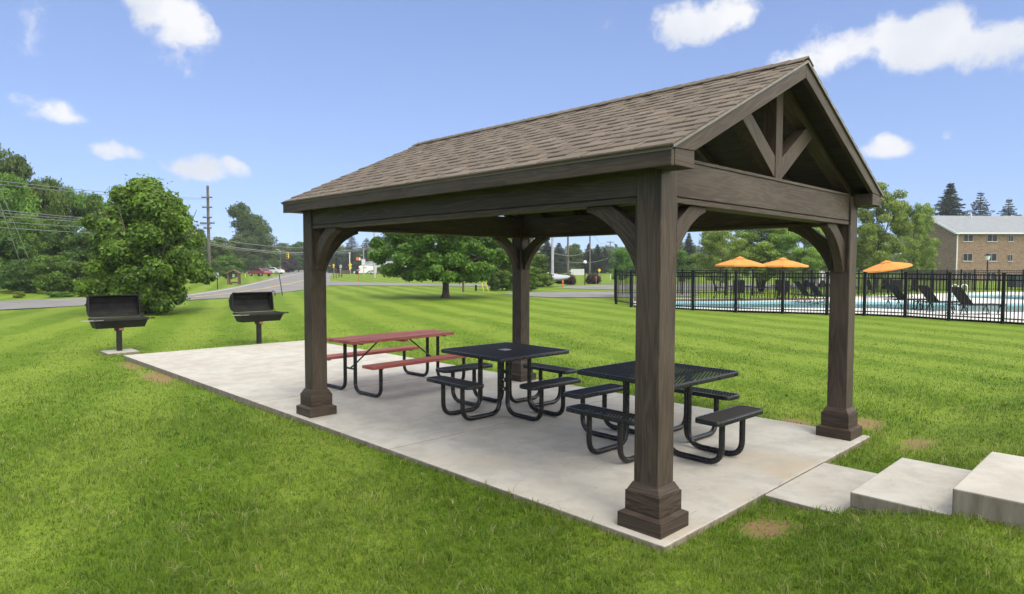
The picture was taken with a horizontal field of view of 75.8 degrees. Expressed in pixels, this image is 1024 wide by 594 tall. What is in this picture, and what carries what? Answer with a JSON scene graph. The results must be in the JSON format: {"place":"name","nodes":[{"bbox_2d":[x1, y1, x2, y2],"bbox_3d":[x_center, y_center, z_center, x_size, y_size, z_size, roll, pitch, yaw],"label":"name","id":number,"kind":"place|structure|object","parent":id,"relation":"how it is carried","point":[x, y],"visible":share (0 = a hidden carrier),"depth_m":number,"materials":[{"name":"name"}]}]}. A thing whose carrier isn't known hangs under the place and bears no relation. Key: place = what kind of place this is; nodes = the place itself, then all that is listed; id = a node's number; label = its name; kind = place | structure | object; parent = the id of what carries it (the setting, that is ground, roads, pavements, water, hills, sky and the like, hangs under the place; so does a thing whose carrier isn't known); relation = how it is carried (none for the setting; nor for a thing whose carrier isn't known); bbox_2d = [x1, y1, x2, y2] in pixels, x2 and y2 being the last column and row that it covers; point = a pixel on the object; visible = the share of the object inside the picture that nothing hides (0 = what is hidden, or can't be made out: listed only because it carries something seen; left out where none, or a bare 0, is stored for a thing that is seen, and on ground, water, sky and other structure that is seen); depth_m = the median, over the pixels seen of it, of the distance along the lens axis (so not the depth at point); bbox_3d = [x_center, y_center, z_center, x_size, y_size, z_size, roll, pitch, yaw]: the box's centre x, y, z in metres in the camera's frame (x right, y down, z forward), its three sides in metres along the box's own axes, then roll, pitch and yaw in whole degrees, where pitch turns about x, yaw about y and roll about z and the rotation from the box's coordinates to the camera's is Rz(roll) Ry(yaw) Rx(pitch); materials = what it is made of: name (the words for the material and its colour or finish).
{"place":"outdoors","nodes":[
{"label":"outdoors","id":0,"kind":"place"},
{"bbox_2d":[0,270,334,309],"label":"road","id":1,"kind":"structure","parent":0,"point":[252,287],"depth_m":45.38,"materials":[{"name":"grey asphalt"}]},
{"bbox_2d":[330,281,487,285],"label":"side street","id":2,"kind":"structure","parent":0,"point":[377,284],"depth_m":63.28,"materials":[{"name":"grey asphalt"}]},
{"bbox_2d":[124,340,870,551],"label":"patio","id":3,"kind":"structure","parent":0,"point":[551,462],"depth_m":6.75,"materials":[{"name":"concrete"}]},
{"bbox_2d":[327,329,465,397],"bbox_3d":[-1.736,0.923,9.657,1.490,0.736,1.832,3,4,42],"label":"picnic table","id":4,"kind":"object","parent":3,"relation":"on","point":[402,336],"visible":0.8,"depth_m":9.36,"materials":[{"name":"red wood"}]},
{"bbox_2d":[426,342,580,420],"bbox_3d":[-0.087,1.002,8.014,1.806,0.740,1.806,-2,4,-43],"label":"picnic table","id":5,"kind":"object","parent":3,"relation":"on","point":[507,353],"visible":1,"depth_m":7.72,"materials":[{"name":"black metal"}]},
{"bbox_2d":[281,56,883,539],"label":"pavilion","id":6,"kind":"structure","parent":3,"relation":"on","point":[651,178],"depth_m":5.62,"materials":[{"name":"brown wood"}]},
{"bbox_2d":[563,360,762,463],"bbox_3d":[1.415,1.082,6.429,1.806,0.736,1.806,-2,4,-43],"label":"picnic table","id":7,"kind":"object","parent":3,"relation":"on","point":[624,372],"visible":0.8,"depth_m":6.18,"materials":[{"name":"black metal"}]},
{"bbox_2d":[0,270,1023,593],"bbox_3d":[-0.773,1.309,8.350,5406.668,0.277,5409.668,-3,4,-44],"label":"ground","id":8,"kind":"structure","parent":0,"point":[368,304],"depth_m":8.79,"materials":[{"name":"green plant"}]},
{"bbox_2d":[0,143,13,164],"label":"broadleaf tree","id":9,"kind":"object","parent":8,"relation":"on","point":[3,154],"visible":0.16,"depth_m":61.81,"materials":[{"name":"green plant"}]},
{"bbox_2d":[0,229,31,288],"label":"roadside shrub","id":10,"kind":"object","parent":8,"relation":"on","point":[5,238],"visible":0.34,"depth_m":43.90,"materials":[{"name":"green plant"}]},
{"bbox_2d":[0,258,38,292],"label":"roadside shrub","id":11,"kind":"object","parent":8,"relation":"on","point":[22,280],"visible":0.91,"depth_m":41.90,"materials":[{"name":"green plant"}]},
{"bbox_2d":[0,151,40,197],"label":"broadleaf tree","id":12,"kind":"object","parent":8,"relation":"on","point":[18,166],"visible":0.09,"depth_m":57.07,"materials":[{"name":"green plant"}]},
{"bbox_2d":[0,171,41,260],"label":"broadleaf tree","id":13,"kind":"object","parent":8,"relation":"on","point":[14,202],"visible":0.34,"depth_m":49.47,"materials":[{"name":"green plant"}]},
{"bbox_2d":[0,212,56,261],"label":"broadleaf tree","id":14,"kind":"object","parent":8,"relation":"on","point":[29,236],"visible":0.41,"depth_m":45.17,"materials":[{"name":"green plant"}]},
{"bbox_2d":[22,175,76,253],"bbox_3d":[-40.972,-5.758,57.526,4.762,9.858,4.891,0,3,-10],"label":"broadleaf tree","id":15,"kind":"object","parent":8,"relation":"on","point":[51,205],"visible":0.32,"depth_m":57.20,"materials":[{"name":"green plant"}]},
{"bbox_2d":[26,254,77,292],"bbox_3d":[-29.477,-1.498,42.420,2.837,2.757,2.838,-1,3,-22],"label":"roadside shrub","id":16,"kind":"object","parent":8,"relation":"on","point":[47,278],"visible":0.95,"depth_m":41.92,"materials":[{"name":"green plant"}]},
{"bbox_2d":[42,291,75,296],"bbox_3d":[-25.848,-0.134,37.635,1.588,0.387,1.587,2,3,29],"label":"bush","id":17,"kind":"object","parent":8,"relation":"on","point":[54,293],"visible":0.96,"depth_m":37.38,"materials":[{"name":"green plant"}]},
{"bbox_2d":[35,217,88,286],"bbox_3d":[-32.183,-3.008,46.994,3.752,5.307,3.781,-1,3,-19],"label":"broadleaf tree","id":18,"kind":"object","parent":8,"relation":"on","point":[65,239],"visible":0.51,"depth_m":46.23,"materials":[{"name":"green plant"}]},
{"bbox_2d":[46,184,90,249],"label":"broadleaf tree","id":19,"kind":"object","parent":8,"relation":"on","point":[79,200],"visible":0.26,"depth_m":59.32,"materials":[{"name":"green plant"}]},
{"bbox_2d":[58,259,90,292],"bbox_3d":[-28.088,-1.321,43.118,2.418,2.324,2.417,0,3,-11],"label":"roadside shrub","id":20,"kind":"object","parent":8,"relation":"on","point":[80,266],"visible":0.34,"depth_m":42.49,"materials":[{"name":"green plant"}]},
{"bbox_2d":[66,228,96,273],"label":"broadleaf tree","id":21,"kind":"object","parent":8,"relation":"on","point":[87,255],"visible":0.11,"depth_m":47.34,"materials":[{"name":"green plant"}]},
{"bbox_2d":[74,192,104,231],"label":"broadleaf tree","id":22,"kind":"object","parent":8,"relation":"on","point":[95,201],"visible":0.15,"depth_m":60.73,"materials":[{"name":"green plant"}]},
{"bbox_2d":[97,184,123,218],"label":"broadleaf tree","id":23,"kind":"object","parent":8,"relation":"on","point":[104,205],"visible":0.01,"depth_m":58.92,"materials":[{"name":"green plant"}]},
{"bbox_2d":[100,348,139,355],"bbox_3d":[-8.172,1.229,13.718,0.590,0.215,0.620,-3,4,-44],"label":"concrete pad","id":24,"kind":"object","parent":8,"relation":"on","point":[124,351],"visible":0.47,"depth_m":13.60,"materials":[{"name":"grey concrete"}]},
{"bbox_2d":[82,293,154,350],"bbox_3d":[-8.303,0.610,13.781,1.330,1.344,0.837,-3,4,-44],"label":"barbecue grill","id":25,"kind":"object","parent":24,"relation":"on","point":[108,308],"visible":0.98,"depth_m":13.85,"materials":[{"name":"metal"}]},
{"bbox_2d":[72,173,219,315],"bbox_3d":[-13.923,-1.957,25.003,4.540,5.448,5.285,0,3,-11],"label":"bushy tree","id":26,"kind":"object","parent":8,"relation":"on","point":[135,247],"visible":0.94,"depth_m":24.01,"materials":[{"name":"green plant"}]},
{"bbox_2d":[195,229,218,261],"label":"broadleaf tree","id":27,"kind":"object","parent":8,"relation":"on","point":[200,231],"visible":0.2,"depth_m":99.92,"materials":[{"name":"green plant"}]},
{"bbox_2d":[200,186,214,265],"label":"utility pole","id":28,"kind":"object","parent":8,"relation":"on","point":[208,222],"visible":0.97,"depth_m":77.56,"materials":[{"name":"brown wood"}]},
{"bbox_2d":[210,243,369,252],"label":"overhead wire","id":29,"kind":"object","parent":28,"relation":"attached to","point":[278,251],"visible":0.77,"depth_m":85.27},
{"bbox_2d":[206,261,221,278],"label":"broadleaf tree","id":30,"kind":"object","parent":8,"relation":"on","point":[215,264],"visible":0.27,"depth_m":83.94,"materials":[{"name":"green plant"}]},
{"bbox_2d":[204,236,235,269],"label":"broadleaf tree","id":31,"kind":"object","parent":8,"relation":"on","point":[222,251],"visible":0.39,"depth_m":114.39,"materials":[{"name":"green plant"}]},
{"bbox_2d":[215,254,244,278],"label":"broadleaf tree","id":32,"kind":"object","parent":8,"relation":"on","point":[237,263],"visible":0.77,"depth_m":89.33,"materials":[{"name":"green plant"}]},
{"bbox_2d":[226,269,241,284],"bbox_3d":[-26.863,-1.942,63.581,1.273,1.434,1.300,-1,3,-14],"label":"shelter","id":33,"kind":"object","parent":8,"relation":"on","point":[233,275],"visible":0.93,"depth_m":63.27,"materials":[{"name":"brown wood"}]},
{"bbox_2d":[228,235,258,269],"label":"broadleaf tree","id":34,"kind":"object","parent":8,"relation":"on","point":[242,256],"visible":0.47,"depth_m":124.97,"materials":[{"name":"green plant"}]},
{"bbox_2d":[225,201,283,273],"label":"leaning tree","id":35,"kind":"object","parent":8,"relation":"on","point":[246,223],"visible":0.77,"depth_m":148.45,"materials":[{"name":"green plant"}]},
{"bbox_2d":[228,291,288,343],"bbox_3d":[-6.009,0.539,15.395,1.330,1.344,0.837,-3,4,-44],"label":"barbecue grill","id":36,"kind":"object","parent":8,"relation":"on","point":[245,304],"visible":0.97,"depth_m":15.45,"materials":[{"name":"metal"}]},
{"bbox_2d":[248,268,272,275],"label":"parked car","id":37,"kind":"object","parent":8,"relation":"on","point":[260,271],"visible":0.98,"depth_m":111.24,"materials":[{"name":"red paint"}]},
{"bbox_2d":[268,267,284,273],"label":"parked car","id":38,"kind":"object","parent":8,"relation":"on","point":[276,270],"visible":0.65,"depth_m":139.12,"materials":[{"name":"white paint"}]},
{"bbox_2d":[275,243,290,267],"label":"broadleaf tree","id":39,"kind":"object","parent":8,"relation":"on","point":[282,246],"visible":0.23,"depth_m":207.55,"materials":[{"name":"green plant"}]},
{"bbox_2d":[280,257,299,271],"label":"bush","id":40,"kind":"object","parent":8,"relation":"on","point":[291,266],"visible":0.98,"depth_m":168.99,"materials":[{"name":"purple plant"}]},
{"bbox_2d":[285,241,303,271],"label":"broadleaf tree","id":41,"kind":"object","parent":8,"relation":"on","point":[298,245],"visible":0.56,"depth_m":188.21,"materials":[{"name":"green plant"}]},
{"bbox_2d":[326,245,352,272],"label":"conifer tree","id":42,"kind":"object","parent":8,"relation":"on","point":[336,261],"visible":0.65,"depth_m":159.36,"materials":[{"name":"green plant"}]},
{"bbox_2d":[339,236,360,272],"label":"conifer tree","id":43,"kind":"object","parent":8,"relation":"on","point":[352,254],"visible":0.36,"depth_m":164.37,"materials":[{"name":"green plant"}]},
{"bbox_2d":[351,238,372,273],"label":"conifer tree","id":44,"kind":"object","parent":8,"relation":"on","point":[366,246],"visible":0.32,"depth_m":154.41,"materials":[{"name":"green plant"}]},
{"bbox_2d":[353,266,376,273],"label":"motorhome","id":45,"kind":"object","parent":8,"relation":"on","point":[368,269],"visible":0.83,"depth_m":138.98,"materials":[{"name":"white paint"}]},
{"bbox_2d":[361,261,407,273],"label":"house","id":46,"kind":"structure","parent":8,"relation":"on","point":[369,263],"depth_m":151.23,"materials":[{"name":"white"}]},
{"bbox_2d":[361,233,512,297],"bbox_3d":[-3.912,-2.514,38.143,8.647,5.271,8.372,-3,4,-44],"label":"maple tree","id":47,"kind":"object","parent":8,"relation":"on","point":[446,260],"visible":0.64,"depth_m":35.59,"materials":[{"name":"green plant"}]},
{"bbox_2d":[486,272,502,290],"bbox_3d":[-1.306,-1.175,48.812,1.371,1.580,1.371,1,3,22],"label":"evergreen shrub","id":48,"kind":"object","parent":8,"relation":"on","point":[494,284],"visible":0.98,"depth_m":48.53,"materials":[{"name":"green plant"}]},
{"bbox_2d":[490,249,511,289],"bbox_3d":[-0.815,-2.054,49.907,2.799,3.223,2.725,2,3,32],"label":"evergreen shrub","id":49,"kind":"object","parent":8,"relation":"on","point":[505,270],"visible":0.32,"depth_m":49.19,"materials":[{"name":"green plant"}]},
{"bbox_2d":[500,274,511,290],"bbox_3d":[-0.205,-1.102,48.847,1.304,1.428,1.305,-1,3,-29],"label":"evergreen shrub","id":50,"kind":"object","parent":8,"relation":"on","point":[506,284],"visible":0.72,"depth_m":48.63,"materials":[{"name":"green plant"}]},
{"bbox_2d":[529,266,543,290],"bbox_3d":[1.377,-1.278,48.028,1.435,1.950,1.952,-1,3,-27],"label":"evergreen shrub","id":51,"kind":"object","parent":8,"relation":"on","point":[534,279],"visible":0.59,"depth_m":47.61,"materials":[{"name":"green plant"}]},
{"bbox_2d":[530,254,554,286],"bbox_3d":[2.511,-2.217,56.942,2.338,3.081,3.181,1,3,25],"label":"evergreen shrub","id":52,"kind":"object","parent":8,"relation":"on","point":[540,264],"visible":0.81,"depth_m":56.37,"materials":[{"name":"green plant"}]},
{"bbox_2d":[538,241,566,273],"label":"conifer tree","id":53,"kind":"object","parent":8,"relation":"on","point":[546,249],"visible":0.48,"depth_m":139.21,"materials":[{"name":"green plant"}]},
{"bbox_2d":[551,237,553,273],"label":"utility pole","id":54,"kind":"object","parent":8,"relation":"on","point":[552,255],"visible":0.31,"depth_m":69.84,"materials":[{"name":"white metal"}]},
{"bbox_2d":[212,244,900,271],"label":"woods","id":55,"kind":"object","parent":8,"relation":"on","point":[616,247],"visible":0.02,"depth_m":274.84,"materials":[{"name":"green plant"}]},
{"bbox_2d":[547,272,572,285],"bbox_3d":[3.712,-1.653,59.508,3.820,1.362,1.820,1,3,25],"label":"boat","id":56,"kind":"object","parent":8,"relation":"on","point":[558,277],"visible":0.3,"depth_m":58.79,"materials":[{"name":"plastic"}]},
{"bbox_2d":[554,243,575,273],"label":"conifer tree","id":57,"kind":"object","parent":8,"relation":"on","point":[558,248],"visible":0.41,"depth_m":144.36,"materials":[{"name":"green plant"}]},
{"bbox_2d":[565,272,576,284],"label":"round bush","id":58,"kind":"object","parent":8,"relation":"on","point":[572,278],"visible":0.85,"depth_m":64.19,"materials":[{"name":"purple plant"}]},
{"bbox_2d":[563,243,583,268],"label":"broadleaf tree","id":59,"kind":"object","parent":8,"relation":"on","point":[574,249],"visible":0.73,"depth_m":149.17,"materials":[{"name":"green plant"}]},
{"bbox_2d":[578,243,597,273],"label":"conifer tree","id":60,"kind":"object","parent":8,"relation":"on","point":[586,258],"visible":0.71,"depth_m":149.31,"materials":[{"name":"green plant"}]},
{"bbox_2d":[589,236,590,273],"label":"utility pole","id":61,"kind":"object","parent":8,"relation":"on","point":[589,254],"visible":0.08,"depth_m":104.82,"materials":[{"name":"brown wood"}]},
{"bbox_2d":[585,271,601,283],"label":"round bush","id":62,"kind":"object","parent":8,"relation":"on","point":[590,279],"visible":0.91,"depth_m":67.72,"materials":[{"name":"purple plant"}]},
{"bbox_2d":[587,244,609,273],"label":"conifer tree","id":63,"kind":"object","parent":8,"relation":"on","point":[597,254],"visible":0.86,"depth_m":149.23,"materials":[{"name":"green plant"}]},
{"bbox_2d":[599,248,613,273],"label":"conifer tree","id":64,"kind":"object","parent":8,"relation":"on","point":[606,261],"visible":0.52,"depth_m":164.36,"materials":[{"name":"green plant"}]},
{"bbox_2d":[608,247,632,280],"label":"broadleaf tree","id":65,"kind":"object","parent":8,"relation":"on","point":[622,255],"visible":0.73,"depth_m":63.78,"materials":[{"name":"green plant"}]},
{"bbox_2d":[677,248,698,280],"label":"broadleaf tree","id":66,"kind":"object","parent":8,"relation":"on","point":[689,263],"visible":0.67,"depth_m":79.38,"materials":[{"name":"green plant"}]},
{"bbox_2d":[676,233,699,274],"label":"conifer tree","id":67,"kind":"object","parent":8,"relation":"on","point":[689,246],"visible":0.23,"depth_m":119.49,"materials":[{"name":"green plant"}]},
{"bbox_2d":[691,230,748,282],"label":"birch tree","id":68,"kind":"object","parent":8,"relation":"on","point":[712,241],"visible":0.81,"depth_m":53.22,"materials":[{"name":"green plant"}]},
{"bbox_2d":[723,228,796,286],"bbox_3d":[21.550,-4.010,56.686,6.286,6.672,6.985,0,3,4],"label":"birch tree","id":69,"kind":"object","parent":8,"relation":"on","point":[759,252],"visible":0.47,"depth_m":55.78,"materials":[{"name":"green plant"}]},
{"bbox_2d":[765,227,827,284],"bbox_3d":[24.438,-3.572,55.087,6.291,5.950,5.982,-1,3,-29],"label":"birch tree","id":70,"kind":"object","parent":8,"relation":"on","point":[807,252],"visible":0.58,"depth_m":54.48,"materials":[{"name":"green plant"}]},
{"bbox_2d":[614,269,1023,299],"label":"pool fence","id":71,"kind":"object","parent":8,"relation":"on","point":[916,271],"visible":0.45,"depth_m":44.03,"materials":[{"name":"black metal"}]},
{"bbox_2d":[615,270,1023,323],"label":"pool fence","id":72,"kind":"object","parent":8,"relation":"on","point":[692,306],"visible":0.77,"depth_m":24.43,"materials":[{"name":"black metal"}]},
{"bbox_2d":[856,181,914,277],"bbox_3d":[31.011,-5.260,55.693,5.353,9.361,5.948,2,3,37],"label":"birch tree","id":73,"kind":"object","parent":8,"relation":"on","point":[887,244],"visible":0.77,"depth_m":55.03,"materials":[{"name":"green plant"}]},
{"bbox_2d":[850,458,971,516],"bbox_3d":[3.008,1.543,4.827,1.200,0.374,0.602,-3,4,-44],"label":"concrete step","id":74,"kind":"object","parent":8,"relation":"on","point":[906,485],"visible":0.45,"depth_m":4.66,"materials":[{"name":"grey concrete"}]},
{"bbox_2d":[891,201,942,277],"bbox_3d":[37.857,-4.956,61.958,4.559,8.176,4.335,0,3,4],"label":"birch tree","id":75,"kind":"object","parent":8,"relation":"on","point":[921,217],"visible":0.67,"depth_m":61.12,"materials":[{"name":"green plant"}]},
{"bbox_2d":[918,247,940,269],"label":"birch tree","id":76,"kind":"object","parent":8,"relation":"on","point":[933,260],"visible":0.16,"depth_m":65.49,"materials":[{"name":"green plant"}]},
{"bbox_2d":[934,183,969,215],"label":"spruce tree","id":77,"kind":"object","parent":8,"relation":"on","point":[947,204],"visible":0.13,"depth_m":118.89,"materials":[{"name":"green plant"}]},
{"bbox_2d":[902,213,1023,280],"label":"brick building","id":78,"kind":"structure","parent":8,"relation":"on","point":[969,242],"depth_m":85.00,"materials":[{"name":"brown brick"}]},
{"bbox_2d":[963,253,972,261],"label":"window","id":79,"kind":"structure","parent":78,"relation":"in","point":[967,257],"depth_m":84.93,"materials":[{"name":"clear glass"}]},
{"bbox_2d":[963,234,973,241],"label":"window","id":80,"kind":"structure","parent":78,"relation":"in","point":[966,237],"depth_m":84.81,"materials":[{"name":"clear glass"}]},
{"bbox_2d":[987,234,997,241],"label":"window","id":81,"kind":"structure","parent":78,"relation":"in","point":[990,237],"depth_m":84.81,"materials":[{"name":"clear glass"}]},
{"bbox_2d":[967,193,993,215],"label":"spruce tree","id":82,"kind":"object","parent":8,"relation":"on","point":[979,211],"visible":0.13,"depth_m":121.27,"materials":[{"name":"green plant"}]},
{"bbox_2d":[952,452,1023,529],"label":"concrete step","id":83,"kind":"object","parent":8,"relation":"on","point":[990,485],"visible":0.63,"depth_m":4.15,"materials":[{"name":"grey concrete"}]},
{"bbox_2d":[996,199,1020,215],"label":"spruce tree","id":84,"kind":"object","parent":8,"relation":"on","point":[1003,210],"visible":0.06,"depth_m":123.31,"materials":[{"name":"green plant"}]},
{"bbox_2d":[1006,274,1021,286],"bbox_3d":[46.317,-1.478,60.064,1.640,1.160,1.040,0,3,0],"label":"air conditioner","id":85,"kind":"object","parent":8,"relation":"on","point":[1017,278],"visible":0.28,"depth_m":59.62,"materials":[{"name":"grey metal"}]},
{"bbox_2d":[0,0,1023,253],"label":"sky","id":86,"kind":"structure","parent":0,"point":[262,104],"materials":[{"name":"blue"}]},
{"bbox_2d":[501,292,696,296],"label":"driveway","id":87,"kind":"structure","parent":0,"point":[573,294],"depth_m":41.80,"materials":[{"name":"grey asphalt"}]},
{"bbox_2d":[552,284,829,289],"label":"parking drive","id":88,"kind":"structure","parent":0,"point":[610,286],"depth_m":56.62,"materials":[{"name":"asphalt"}]},
{"bbox_2d":[765,463,876,513],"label":"path","id":89,"kind":"structure","parent":0,"point":[832,486],"depth_m":5.20,"materials":[{"name":"concrete"}]},
{"bbox_2d":[635,292,1023,322],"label":"pool deck","id":90,"kind":"structure","parent":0,"point":[878,297],"depth_m":27.65,"materials":[{"name":"concrete"}]},
{"bbox_2d":[634,298,824,300],"bbox_3d":[12.015,0.126,34.835,12.036,0.001,2.213,0,3,-9],"label":"mulch strip","id":91,"kind":"object","parent":90,"relation":"on","point":[742,299],"visible":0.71,"depth_m":34.71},
{"bbox_2d":[715,256,765,298],"bbox_3d":[12.108,-1.016,35.030,2.494,2.303,2.494,0,3,4],"label":"patio umbrella","id":92,"kind":"object","parent":91,"relation":"on","point":[739,262],"visible":0.84,"depth_m":34.31,"materials":[{"name":"orange fabric"}]},
{"bbox_2d":[777,281,788,299],"bbox_3d":[14.431,-0.374,35.061,0.568,1.039,0.662,1,3,20],"label":"pool chair","id":93,"kind":"object","parent":91,"relation":"on","point":[779,286],"visible":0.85,"depth_m":34.82,"materials":[{"name":"fabric"}]},
{"bbox_2d":[764,257,808,298],"bbox_3d":[14.801,-1.038,36.032,2.494,2.265,2.494,-2,4,-44],"label":"patio umbrella","id":94,"kind":"object","parent":91,"relation":"on","point":[782,262],"visible":0.72,"depth_m":35.27,"materials":[{"name":"orange fabric"}]},
{"bbox_2d":[790,281,829,301],"bbox_3d":[15.024,-0.267,32.896,1.942,1.033,0.704,0,3,-6],"label":"sun lounger","id":95,"kind":"object","parent":90,"relation":"on","point":[806,292],"visible":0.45,"depth_m":32.81,"materials":[{"name":"fabric"}]},
{"bbox_2d":[803,282,829,303],"bbox_3d":[15.096,-0.205,31.596,1.942,1.033,0.704,0,3,-6],"label":"sun lounger","id":96,"kind":"object","parent":90,"relation":"on","point":[809,285],"visible":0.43,"depth_m":31.48,"materials":[{"name":"fabric"}]},
{"bbox_2d":[676,301,1023,308],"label":"pool wall","id":97,"kind":"structure","parent":90,"relation":"on","point":[822,302],"depth_m":33.05,"materials":[{"name":"paint"}]},
{"bbox_2d":[863,260,912,296],"bbox_3d":[21.667,-1.031,38.037,2.461,2.188,2.490,1,3,18],"label":"patio umbrella","id":98,"kind":"object","parent":90,"relation":"on","point":[885,265],"visible":0.85,"depth_m":37.40,"materials":[{"name":"orange fabric"}]},
{"bbox_2d":[883,284,933,307],"bbox_3d":[17.102,-0.046,28.296,1.942,1.033,0.704,0,3,-6],"label":"sun lounger","id":99,"kind":"object","parent":90,"relation":"on","point":[893,291],"visible":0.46,"depth_m":28.23,"materials":[{"name":"fabric"}]},
{"bbox_2d":[913,285,966,310],"bbox_3d":[17.240,0.044,26.396,1.942,1.033,0.704,0,3,-6],"label":"sun lounger","id":100,"kind":"object","parent":90,"relation":"on","point":[928,294],"visible":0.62,"depth_m":26.23,"materials":[{"name":"fabric"}]},
{"bbox_2d":[946,287,1005,314],"bbox_3d":[17.267,0.134,24.496,1.942,1.033,0.704,0,3,-6],"label":"sun lounger","id":101,"kind":"object","parent":90,"relation":"on","point":[962,297],"visible":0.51,"depth_m":24.33,"materials":[{"name":"fabric"}]},
{"bbox_2d":[676,302,1023,311],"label":"water","id":102,"kind":"structure","parent":0,"point":[791,305],"depth_m":30.23,"materials":[{"name":"teal liquid"}]},
{"bbox_2d":[951,295,1023,299],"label":"water","id":103,"kind":"structure","parent":0,"point":[997,297],"depth_m":39.33,"materials":[{"name":"teal liquid"}]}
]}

